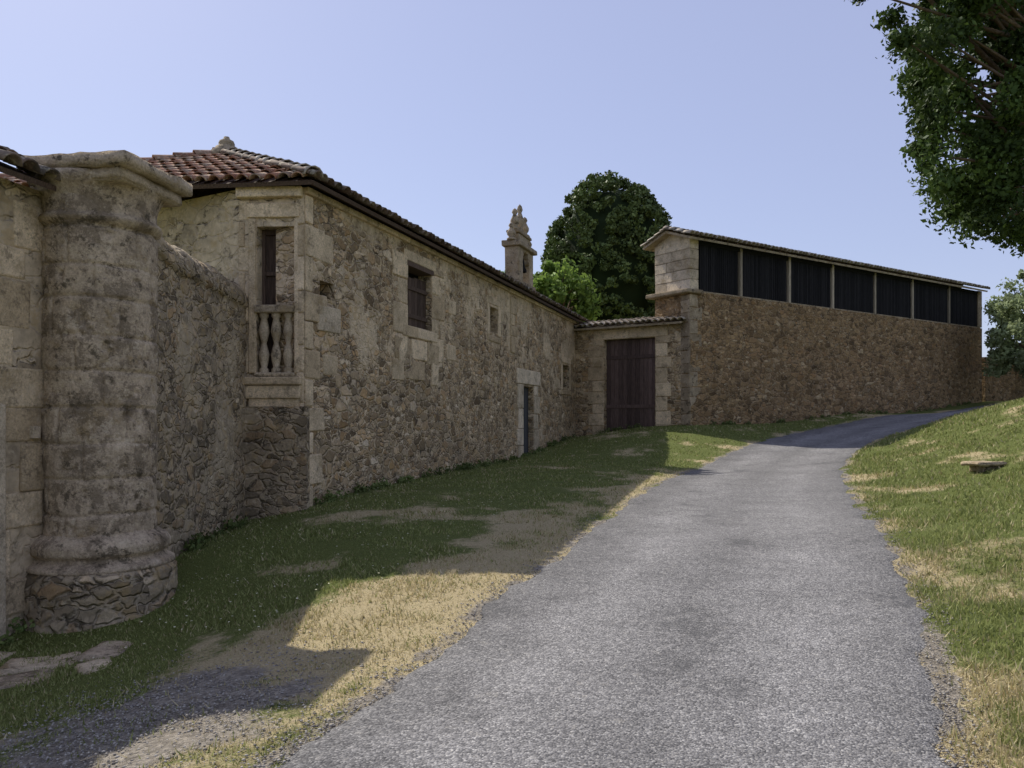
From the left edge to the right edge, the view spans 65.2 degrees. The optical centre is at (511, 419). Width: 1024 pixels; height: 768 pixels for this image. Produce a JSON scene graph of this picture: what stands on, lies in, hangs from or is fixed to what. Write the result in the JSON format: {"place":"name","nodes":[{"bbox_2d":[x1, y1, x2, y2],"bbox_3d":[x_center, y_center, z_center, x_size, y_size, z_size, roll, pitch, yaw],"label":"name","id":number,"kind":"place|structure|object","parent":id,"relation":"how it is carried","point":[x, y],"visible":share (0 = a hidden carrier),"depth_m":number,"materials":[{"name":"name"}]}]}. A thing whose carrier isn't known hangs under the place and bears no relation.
{"place":"outdoors","nodes":[
{"label":"outdoors","id":0,"kind":"place"},
{"bbox_2d":[0,398,1023,767],"bbox_3d":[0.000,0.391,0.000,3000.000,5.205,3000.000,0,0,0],"label":"ground","id":1,"kind":"structure","parent":0,"point":[212,639],"depth_m":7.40,"materials":[{"name":"green plant"}]},
{"bbox_2d":[0,145,60,640],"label":"stone outbuilding","id":2,"kind":"structure","parent":1,"relation":"on","point":[22,512],"depth_m":7.64,"materials":[{"name":"stone"}]},
{"bbox_2d":[0,640,126,688],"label":"flagstones","id":3,"kind":"object","parent":1,"relation":"on","point":[100,649],"visible":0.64,"depth_m":6.65,"materials":[{"name":"stone"}]},
{"bbox_2d":[22,560,177,633],"bbox_3d":[-4.268,2.030,8.311,1.616,1.140,1.609,0,0,0],"label":"pedestal","id":4,"kind":"object","parent":1,"relation":"on","point":[61,604],"visible":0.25,"depth_m":7.64,"materials":[{"name":"beige stone"}]},
{"bbox_2d":[26,526,174,575],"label":"base mouldings","id":5,"kind":"object","parent":4,"relation":"on","point":[135,550],"visible":0.84,"depth_m":7.76,"materials":[{"name":"stone"}]},
{"bbox_2d":[40,193,157,537],"bbox_3d":[-4.271,-0.480,8.300,1.105,3.440,1.117,0,0,0],"label":"shaft","id":6,"kind":"object","parent":5,"relation":"on","point":[99,365],"visible":0.91,"depth_m":7.84,"materials":[{"name":"stone"}]},
{"bbox_2d":[29,168,164,239],"bbox_3d":[-4.274,-2.175,8.300,1.271,0.510,1.292,0,0,0],"label":"capital","id":7,"kind":"object","parent":6,"relation":"on","point":[135,208],"visible":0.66,"depth_m":7.83,"materials":[{"name":"stone"}]},
{"bbox_2d":[26,166,182,207],"bbox_3d":[-4.170,-2.375,8.265,1.069,0.160,1.063,0,0,10],"label":"abacus","id":8,"kind":"object","parent":7,"relation":"on","point":[127,177],"visible":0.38,"depth_m":7.90,"materials":[{"name":"stone"}]},
{"bbox_2d":[18,149,191,196],"bbox_3d":[-4.153,-2.498,8.246,1.187,0.172,1.186,0,0,10],"label":"abacus","id":9,"kind":"object","parent":8,"relation":"on","point":[123,158],"visible":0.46,"depth_m":7.72,"materials":[{"name":"stone"}]},
{"bbox_2d":[157,190,237,283],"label":"end wall","id":10,"kind":"structure","parent":1,"relation":"on","point":[204,229],"depth_m":12.33,"materials":[{"name":"beige stone"}]},
{"bbox_2d":[185,176,313,188],"bbox_3d":[-5.909,-4.183,13.582,6.452,1.474,3.008,0,0,7],"label":"roof slope hip","id":11,"kind":"object","parent":10,"relation":"on","point":[243,182],"visible":0.22,"depth_m":11.88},
{"bbox_2d":[4,152,307,186],"bbox_3d":[-6.088,-4.272,13.341,6.173,1.509,3.441,0,0,0],"label":"roof tiles hip","id":12,"kind":"object","parent":11,"relation":"on","point":[214,166],"visible":0.46,"depth_m":12.57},
{"bbox_2d":[238,187,305,405],"bbox_3d":[-3.598,-0.640,12.189,1.044,5.680,0.461,0,0,0],"label":"end wall window","id":13,"kind":"structure","parent":10,"relation":"attached to","point":[268,224],"depth_m":12.01,"materials":[{"name":"beige stone"}]},
{"bbox_2d":[247,203,298,372],"bbox_3d":[-3.568,-1.969,12.015,0.804,2.541,0.150,0,0,3],"label":"window surround","id":14,"kind":"object","parent":10,"relation":"attached to","point":[272,210],"visible":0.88,"depth_m":11.96,"materials":[{"name":"stone"}]},
{"bbox_2d":[262,230,275,371],"bbox_3d":[-3.532,-1.750,12.241,0.571,2.300,0.122,0,0,0],"label":"window woodwork","id":15,"kind":"object","parent":14,"relation":"in","point":[268,267],"depth_m":12.25,"materials":[{"name":"brown wood"}]},
{"bbox_2d":[155,236,248,557],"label":"boundary wall","id":16,"kind":"structure","parent":1,"relation":"on","point":[202,400],"depth_m":10.21,"materials":[{"name":"beige stone"}]},
{"bbox_2d":[243,406,311,519],"bbox_3d":[-3.532,1.000,12.034,0.976,2.400,0.331,0,0,0],"label":"boundary wall return","id":17,"kind":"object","parent":1,"relation":"on","point":[276,442],"visible":0.62,"depth_m":11.89,"materials":[{"name":"beige stone"}]},
{"bbox_2d":[244,377,302,405],"bbox_3d":[-3.568,-0.410,12.021,0.905,0.465,0.331,0,0,3],"label":"window sill","id":18,"kind":"structure","parent":17,"relation":"on","point":[273,391],"depth_m":11.90,"materials":[{"name":"stone"}]},
{"bbox_2d":[254,304,294,376],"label":"balustrade rails","id":19,"kind":"object","parent":18,"relation":"on","point":[281,309],"visible":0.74,"depth_m":11.93,"materials":[{"name":"stone"}]},
{"bbox_2d":[259,313,269,371],"bbox_3d":[-3.728,-1.155,12.037,0.160,0.910,0.160,0,0,0],"label":"baluster","id":20,"kind":"object","parent":19,"relation":"on","point":[264,332],"visible":0.98,"depth_m":11.99,"materials":[{"name":"stone"}]},
{"bbox_2d":[271,313,281,371],"bbox_3d":[-3.544,-1.155,12.026,0.160,0.910,0.160,0,0,0],"label":"baluster","id":21,"kind":"object","parent":19,"relation":"on","point":[276,332],"visible":0.98,"depth_m":11.98,"materials":[{"name":"stone"}]},
{"bbox_2d":[283,313,293,371],"bbox_3d":[-3.359,-1.155,12.015,0.160,0.910,0.160,0,0,0],"label":"baluster","id":22,"kind":"object","parent":19,"relation":"on","point":[288,332],"visible":0.98,"depth_m":11.96,"materials":[{"name":"stone"}]},
{"bbox_2d":[80,480,497,660],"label":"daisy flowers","id":23,"kind":"object","parent":1,"relation":"on","point":[316,584],"visible":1,"depth_m":8.74,"materials":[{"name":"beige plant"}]},
{"bbox_2d":[276,187,576,504],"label":"facade wall","id":24,"kind":"structure","parent":1,"relation":"on","point":[380,422],"depth_m":15.38,"materials":[{"name":"stone"}]},
{"bbox_2d":[317,305,340,333],"bbox_3d":[-2.922,-1.580,12.622,0.130,0.400,0.670,0,0,18],"label":"inscribed panel","id":25,"kind":"object","parent":24,"relation":"attached to","point":[333,323],"visible":0.7,"depth_m":12.60,"materials":[{"name":"stone"}]},
{"bbox_2d":[238,195,571,506],"bbox_3d":[-0.624,-0.942,19.722,1.029,4.872,16.929,0,0,21],"label":"dressed granite","id":26,"kind":"object","parent":24,"relation":"on","point":[319,244],"visible":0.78,"depth_m":12.57,"materials":[{"name":"beige stone"}]},
{"bbox_2d":[236,186,578,324],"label":"eave cornice","id":27,"kind":"structure","parent":24,"relation":"on","point":[261,192],"depth_m":13.27,"materials":[{"name":"stone"}]},
{"bbox_2d":[284,180,583,322],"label":"roof slope front","id":28,"kind":"structure","parent":27,"relation":"on","point":[328,192],"depth_m":15.22,"materials":[{"name":"brown weathered clay tile"}]},
{"bbox_2d":[220,149,589,321],"bbox_3d":[-1.627,-4.282,20.960,3.512,1.520,18.665,0,0,18],"label":"roof tiles front","id":29,"kind":"object","parent":28,"relation":"on","point":[350,194],"visible":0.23,"depth_m":14.58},
{"bbox_2d":[0,147,214,177],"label":"hip ridge tiles rear","id":30,"kind":"object","parent":29,"relation":"attached to","point":[155,157],"visible":0.26,"depth_m":14.41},
{"bbox_2d":[211,136,237,153],"bbox_3d":[-5.350,-5.065,15.000,0.680,0.490,0.680,0,0,0],"label":"roof finial","id":31,"kind":"object","parent":29,"relation":"on","point":[225,142],"visible":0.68,"depth_m":14.83,"materials":[{"name":"grey stone"}]},
{"bbox_2d":[227,147,322,177],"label":"hip ridge tiles","id":32,"kind":"object","parent":29,"relation":"attached to","point":[268,157],"visible":0.41,"depth_m":12.87,"materials":[{"name":"ceramic"}]},
{"bbox_2d":[408,272,417,278],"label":"window darkness","id":33,"kind":"object","parent":24,"relation":"attached to","point":[410,275],"depth_m":16.27,"materials":[{"name":"black"}]},
{"bbox_2d":[407,260,433,329],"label":"window shutters","id":34,"kind":"object","parent":24,"relation":"attached to","point":[417,295],"depth_m":16.01,"materials":[{"name":"brown wood"}]},
{"bbox_2d":[501,204,536,300],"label":"bell gable","id":35,"kind":"structure","parent":24,"relation":"on","point":[520,252],"depth_m":22.47,"materials":[{"name":"stone"}]},
{"bbox_2d":[523,387,527,453],"bbox_3d":[0.299,0.180,22.986,0.050,2.240,1.013,0,0,18],"label":"entrance door","id":36,"kind":"structure","parent":24,"relation":"attached to","point":[525,412],"depth_m":23.19,"materials":[{"name":"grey wood"}]},
{"bbox_2d":[516,368,540,457],"bbox_3d":[0.440,-0.039,22.954,0.147,2.771,2.309,0,0,18],"label":"door surround","id":37,"kind":"object","parent":24,"relation":"attached to","point":[525,376],"visible":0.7,"depth_m":22.37,"materials":[{"name":"stone"}]},
{"bbox_2d":[0,401,970,650],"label":"wall foot weeds","id":38,"kind":"object","parent":1,"relation":"on","point":[196,545],"depth_m":13.44,"materials":[{"name":"green plant"}]},
{"bbox_2d":[0,424,1023,767],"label":"gravel","id":39,"kind":"structure","parent":1,"relation":"on","point":[306,734],"depth_m":4.64,"materials":[{"name":"grey gravel"}]},
{"bbox_2d":[533,255,602,322],"bbox_3d":[1.882,-3.362,34.914,3.847,7.544,3.270,0,0,-30],"label":"fig tree","id":40,"kind":"object","parent":1,"relation":"on","point":[545,281],"visible":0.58,"depth_m":34.39,"materials":[{"name":"green plant"}]},
{"bbox_2d":[540,170,672,321],"bbox_3d":[4.863,-5.747,39.990,6.798,13.094,6.796,0,0,-29],"label":"dome evergreen tree","id":41,"kind":"object","parent":1,"relation":"on","point":[606,231],"visible":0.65,"depth_m":37.79,"materials":[{"name":"green plant"}]},
{"bbox_2d":[576,323,680,436],"bbox_3d":[4.089,-1.050,27.578,4.085,4.300,0.513,0,0,33],"label":"gate masonry","id":42,"kind":"object","parent":1,"relation":"on","point":[584,338],"visible":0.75,"depth_m":27.95,"materials":[{"name":"beige stone"}]},
{"bbox_2d":[574,321,683,330],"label":"gate roof","id":43,"kind":"structure","parent":42,"relation":"on","point":[626,325],"depth_m":27.22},
{"bbox_2d":[573,316,685,326],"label":"gate tiles","id":44,"kind":"object","parent":43,"relation":"on","point":[623,321],"visible":0.9,"depth_m":27.35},
{"bbox_2d":[588,325,670,434],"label":"gate jambs","id":45,"kind":"object","parent":42,"relation":"attached to","point":[596,377],"visible":0.94,"depth_m":27.35,"materials":[{"name":"beige stone"}]},
{"bbox_2d":[606,338,654,431],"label":"wooden gate","id":46,"kind":"structure","parent":42,"relation":"attached to","point":[631,382],"depth_m":27.50,"materials":[{"name":"brown wood"}]},
{"bbox_2d":[640,225,989,425],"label":"raised granary","id":47,"kind":"structure","parent":1,"relation":"on","point":[770,333],"depth_m":29.40,"materials":[{"name":"stone"}]},
{"bbox_2d":[844,0,1023,259],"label":"oak tree","id":48,"kind":"object","parent":1,"relation":"on","point":[976,194],"visible":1,"depth_m":12.36,"materials":[{"name":"green plant"}]},
{"bbox_2d":[969,466,997,472],"bbox_3d":[8.307,0.860,14.041,0.430,0.255,0.354,0,0,-11],"label":"field stone","id":49,"kind":"object","parent":1,"relation":"on","point":[975,469],"visible":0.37,"depth_m":13.92,"materials":[{"name":"stone"}]},
{"bbox_2d":[961,460,1007,466],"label":"stone slab","id":50,"kind":"structure","parent":1,"relation":"on","point":[979,463],"depth_m":13.84,"materials":[{"name":"stone"}]},
{"bbox_2d":[982,357,1023,401],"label":"field wall","id":51,"kind":"structure","parent":1,"relation":"on","point":[1007,387],"depth_m":37.83,"materials":[{"name":"brown stone"}]},
{"bbox_2d":[982,269,1023,378],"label":"willow tree","id":52,"kind":"object","parent":1,"relation":"on","point":[1005,354],"visible":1,"depth_m":33.56,"materials":[{"name":"green plant"}]},
{"bbox_2d":[0,0,1023,356],"label":"sky","id":53,"kind":"structure","parent":0,"point":[778,123],"materials":[{"name":"blue"}]},
{"bbox_2d":[278,403,996,767],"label":"road","id":54,"kind":"structure","parent":0,"point":[750,605],"depth_m":5.28,"materials":[{"name":"grey asphalt"}]},
{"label":"rear wall","id":55,"kind":"object","parent":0,"visible":0},
{"bbox_2d":[183,187,235,200],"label":"roof slope rear","id":56,"kind":"structure","parent":55,"relation":"on","point":[197,193],"depth_m":15.69,"materials":[{"name":"ceramic"}]}
]}

